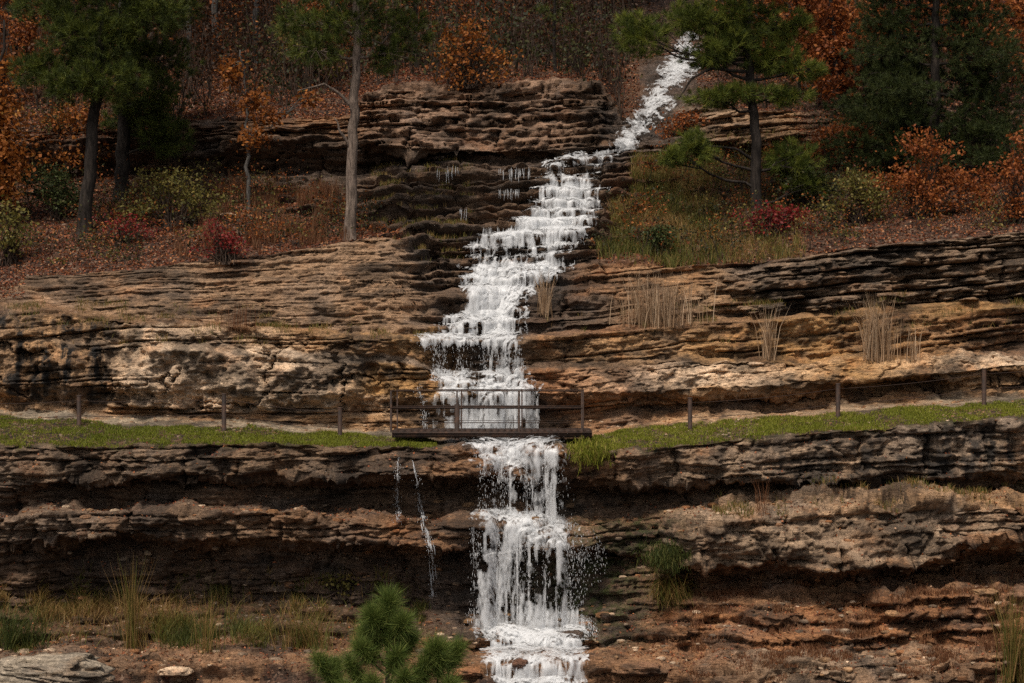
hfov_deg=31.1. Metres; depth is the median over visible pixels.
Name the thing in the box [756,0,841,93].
forest tree
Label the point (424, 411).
water trickle
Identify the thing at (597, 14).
forest tree
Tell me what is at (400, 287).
cliff
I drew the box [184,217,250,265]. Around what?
shrub
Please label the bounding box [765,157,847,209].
shrub
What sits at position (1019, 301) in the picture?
ledge grass
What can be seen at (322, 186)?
dry grass
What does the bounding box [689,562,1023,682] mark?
rock ledge
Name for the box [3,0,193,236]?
pine tree
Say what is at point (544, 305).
reed clump
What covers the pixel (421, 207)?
moss
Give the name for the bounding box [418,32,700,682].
waterfall
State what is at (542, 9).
forest tree
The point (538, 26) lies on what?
forest tree
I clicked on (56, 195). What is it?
shrub
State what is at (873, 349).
reed clump
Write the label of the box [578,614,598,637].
water trickle
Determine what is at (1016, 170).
shrub
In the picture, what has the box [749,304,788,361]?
reed clump
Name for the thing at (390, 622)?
young pine
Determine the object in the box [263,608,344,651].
grass tuft
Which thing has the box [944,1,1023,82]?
deciduous tree
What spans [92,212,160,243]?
shrub
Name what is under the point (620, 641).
rubble
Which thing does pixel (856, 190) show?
shrub
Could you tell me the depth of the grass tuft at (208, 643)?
42.04 m
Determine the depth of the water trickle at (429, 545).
44.70 m
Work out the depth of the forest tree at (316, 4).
66.28 m
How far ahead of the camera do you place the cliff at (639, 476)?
44.50 m
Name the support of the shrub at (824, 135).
on the hillside
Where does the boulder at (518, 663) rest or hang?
on the ground at (596, 668)
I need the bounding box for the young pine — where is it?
[299,579,474,682]
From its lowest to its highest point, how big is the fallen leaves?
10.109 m
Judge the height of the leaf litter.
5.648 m
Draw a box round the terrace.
[0,393,1023,449]
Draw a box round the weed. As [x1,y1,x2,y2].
[753,476,769,517]
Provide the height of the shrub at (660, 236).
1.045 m
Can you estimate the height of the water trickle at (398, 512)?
1.544 m
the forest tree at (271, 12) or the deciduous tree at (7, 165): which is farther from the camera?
the forest tree at (271, 12)
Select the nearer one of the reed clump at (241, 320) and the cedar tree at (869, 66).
the reed clump at (241, 320)
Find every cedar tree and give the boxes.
[812,0,1023,180]
[841,41,938,156]
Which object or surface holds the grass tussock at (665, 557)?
on the cliff at (639, 476)
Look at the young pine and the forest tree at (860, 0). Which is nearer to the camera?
the young pine
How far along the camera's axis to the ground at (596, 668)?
41.45 m
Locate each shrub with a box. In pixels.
[0,195,39,265]
[13,159,96,219]
[31,102,117,173]
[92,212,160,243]
[109,165,239,228]
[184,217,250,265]
[266,14,349,91]
[316,572,361,597]
[425,14,523,90]
[639,220,676,255]
[649,105,713,139]
[729,198,830,238]
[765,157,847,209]
[800,112,905,167]
[820,166,901,224]
[868,124,1001,218]
[979,125,1023,226]
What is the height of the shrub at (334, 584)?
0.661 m
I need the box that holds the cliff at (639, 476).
[0,417,1023,654]
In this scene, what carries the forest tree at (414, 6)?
on the hillside
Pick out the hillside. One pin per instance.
(506, 138)
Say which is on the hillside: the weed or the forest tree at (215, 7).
the forest tree at (215, 7)
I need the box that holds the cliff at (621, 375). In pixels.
[0,299,1023,439]
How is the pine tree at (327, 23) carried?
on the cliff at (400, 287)
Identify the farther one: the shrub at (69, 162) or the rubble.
the shrub at (69, 162)
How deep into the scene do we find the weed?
43.18 m
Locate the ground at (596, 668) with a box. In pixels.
[0,632,1023,682]
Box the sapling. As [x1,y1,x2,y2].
[213,50,325,212]
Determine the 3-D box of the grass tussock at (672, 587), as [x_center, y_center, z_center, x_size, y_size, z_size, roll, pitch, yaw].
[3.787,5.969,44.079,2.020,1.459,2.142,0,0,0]
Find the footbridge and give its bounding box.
[390,389,591,439]
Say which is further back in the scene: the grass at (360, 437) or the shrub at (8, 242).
the shrub at (8, 242)
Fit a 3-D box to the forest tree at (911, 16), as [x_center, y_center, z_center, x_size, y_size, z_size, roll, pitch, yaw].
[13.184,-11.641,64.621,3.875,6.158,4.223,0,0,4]
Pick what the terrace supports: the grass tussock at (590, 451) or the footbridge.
the footbridge
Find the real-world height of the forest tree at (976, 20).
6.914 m
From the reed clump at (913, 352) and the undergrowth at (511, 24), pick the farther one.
the undergrowth at (511, 24)
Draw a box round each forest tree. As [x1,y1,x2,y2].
[0,0,71,100]
[185,0,191,76]
[211,0,219,52]
[252,0,259,62]
[268,0,273,34]
[282,0,352,80]
[385,0,418,67]
[528,0,580,72]
[536,1,544,55]
[593,0,600,40]
[712,0,787,52]
[741,0,827,74]
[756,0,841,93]
[827,0,904,19]
[838,0,947,62]
[924,0,1023,66]
[971,0,1023,76]
[985,0,1023,91]
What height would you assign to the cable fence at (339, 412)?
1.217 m
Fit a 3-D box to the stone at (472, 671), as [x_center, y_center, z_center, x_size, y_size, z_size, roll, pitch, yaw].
[-0.961,7.470,41.715,0.741,0.188,0.603,0,0,0]
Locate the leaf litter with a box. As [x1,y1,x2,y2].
[0,438,1023,682]
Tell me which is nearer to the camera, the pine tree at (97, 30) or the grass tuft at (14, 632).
the grass tuft at (14, 632)
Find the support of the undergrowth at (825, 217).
on the hillside
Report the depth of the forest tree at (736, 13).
69.82 m
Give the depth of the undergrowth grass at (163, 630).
44.10 m
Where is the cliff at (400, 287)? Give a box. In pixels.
[0,220,1023,337]
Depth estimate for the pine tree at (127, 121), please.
57.63 m
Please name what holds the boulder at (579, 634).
on the ground at (596, 668)
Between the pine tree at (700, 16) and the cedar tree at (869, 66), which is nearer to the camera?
the pine tree at (700, 16)
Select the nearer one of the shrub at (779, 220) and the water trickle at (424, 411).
the water trickle at (424, 411)
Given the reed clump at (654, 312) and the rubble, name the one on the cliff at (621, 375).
the reed clump at (654, 312)
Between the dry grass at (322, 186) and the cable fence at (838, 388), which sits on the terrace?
the cable fence at (838, 388)
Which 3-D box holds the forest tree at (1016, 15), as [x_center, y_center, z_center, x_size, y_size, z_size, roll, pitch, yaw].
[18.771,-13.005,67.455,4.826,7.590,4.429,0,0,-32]
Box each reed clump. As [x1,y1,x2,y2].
[215,298,275,331]
[532,265,557,319]
[608,270,717,328]
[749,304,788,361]
[846,289,901,363]
[903,326,922,360]
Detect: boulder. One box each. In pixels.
[0,652,115,682]
[512,657,527,668]
[560,630,584,641]
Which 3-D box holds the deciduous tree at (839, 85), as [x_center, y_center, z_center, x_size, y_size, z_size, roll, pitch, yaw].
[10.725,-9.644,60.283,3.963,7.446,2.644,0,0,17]
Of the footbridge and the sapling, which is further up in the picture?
the sapling
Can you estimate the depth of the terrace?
47.09 m
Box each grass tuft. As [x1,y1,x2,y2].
[0,594,79,650]
[104,557,155,649]
[178,587,234,653]
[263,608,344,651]
[968,574,1023,682]
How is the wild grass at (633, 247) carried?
on the hillside
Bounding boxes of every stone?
[157,666,194,676]
[219,213,235,217]
[453,667,482,676]
[611,658,671,676]
[748,362,763,365]
[969,588,998,595]
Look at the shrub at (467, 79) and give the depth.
59.55 m
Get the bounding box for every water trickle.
[392,460,401,522]
[411,460,436,596]
[417,387,427,427]
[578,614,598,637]
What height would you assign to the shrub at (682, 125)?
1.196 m
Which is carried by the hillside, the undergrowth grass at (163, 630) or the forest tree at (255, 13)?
the forest tree at (255, 13)
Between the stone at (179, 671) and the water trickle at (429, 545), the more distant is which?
the water trickle at (429, 545)
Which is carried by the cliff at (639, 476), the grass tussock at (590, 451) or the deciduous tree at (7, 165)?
the grass tussock at (590, 451)
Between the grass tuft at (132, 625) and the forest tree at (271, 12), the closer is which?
the grass tuft at (132, 625)
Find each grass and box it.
[0,398,1023,450]
[0,560,430,653]
[4,290,1023,518]
[170,171,354,259]
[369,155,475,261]
[591,127,811,267]
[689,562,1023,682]
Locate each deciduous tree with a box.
[0,20,44,213]
[783,0,885,109]
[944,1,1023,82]
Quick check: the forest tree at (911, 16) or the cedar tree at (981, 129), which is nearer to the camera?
the cedar tree at (981, 129)
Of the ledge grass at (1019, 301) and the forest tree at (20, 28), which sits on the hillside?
the forest tree at (20, 28)
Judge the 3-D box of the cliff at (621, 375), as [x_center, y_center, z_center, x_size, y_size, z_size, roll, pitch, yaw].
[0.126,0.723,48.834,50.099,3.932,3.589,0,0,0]
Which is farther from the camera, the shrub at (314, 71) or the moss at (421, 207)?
the shrub at (314, 71)
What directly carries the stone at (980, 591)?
on the cliff at (639, 476)
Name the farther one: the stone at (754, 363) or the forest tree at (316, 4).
the forest tree at (316, 4)
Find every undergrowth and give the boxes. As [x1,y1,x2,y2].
[0,0,1023,123]
[0,82,1023,267]
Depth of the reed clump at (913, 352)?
47.95 m
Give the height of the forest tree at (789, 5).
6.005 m
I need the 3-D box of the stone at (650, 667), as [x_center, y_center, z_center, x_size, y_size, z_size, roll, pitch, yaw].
[2.956,7.361,41.535,1.484,0.366,1.188,0,0,0]
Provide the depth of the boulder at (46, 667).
39.91 m
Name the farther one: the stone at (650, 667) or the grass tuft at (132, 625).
the grass tuft at (132, 625)
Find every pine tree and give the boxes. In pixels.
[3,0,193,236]
[65,0,206,200]
[264,0,437,240]
[607,0,831,216]
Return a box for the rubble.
[0,399,1023,682]
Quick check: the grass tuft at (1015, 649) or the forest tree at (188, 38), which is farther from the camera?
the forest tree at (188, 38)
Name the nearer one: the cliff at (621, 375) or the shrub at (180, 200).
the cliff at (621, 375)
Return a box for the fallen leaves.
[0,51,1023,299]
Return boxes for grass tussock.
[561,433,615,473]
[631,533,692,576]
[638,568,708,615]
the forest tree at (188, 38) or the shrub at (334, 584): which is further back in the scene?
the forest tree at (188, 38)
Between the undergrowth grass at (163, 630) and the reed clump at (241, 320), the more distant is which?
the reed clump at (241, 320)
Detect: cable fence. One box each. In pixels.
[0,393,341,434]
[688,368,1023,428]
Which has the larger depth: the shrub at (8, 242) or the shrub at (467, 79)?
the shrub at (467, 79)
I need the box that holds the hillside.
[0,0,1023,249]
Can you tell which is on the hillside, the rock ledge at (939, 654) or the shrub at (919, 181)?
the shrub at (919, 181)
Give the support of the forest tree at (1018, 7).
on the hillside
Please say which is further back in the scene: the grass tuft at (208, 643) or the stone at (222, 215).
the stone at (222, 215)

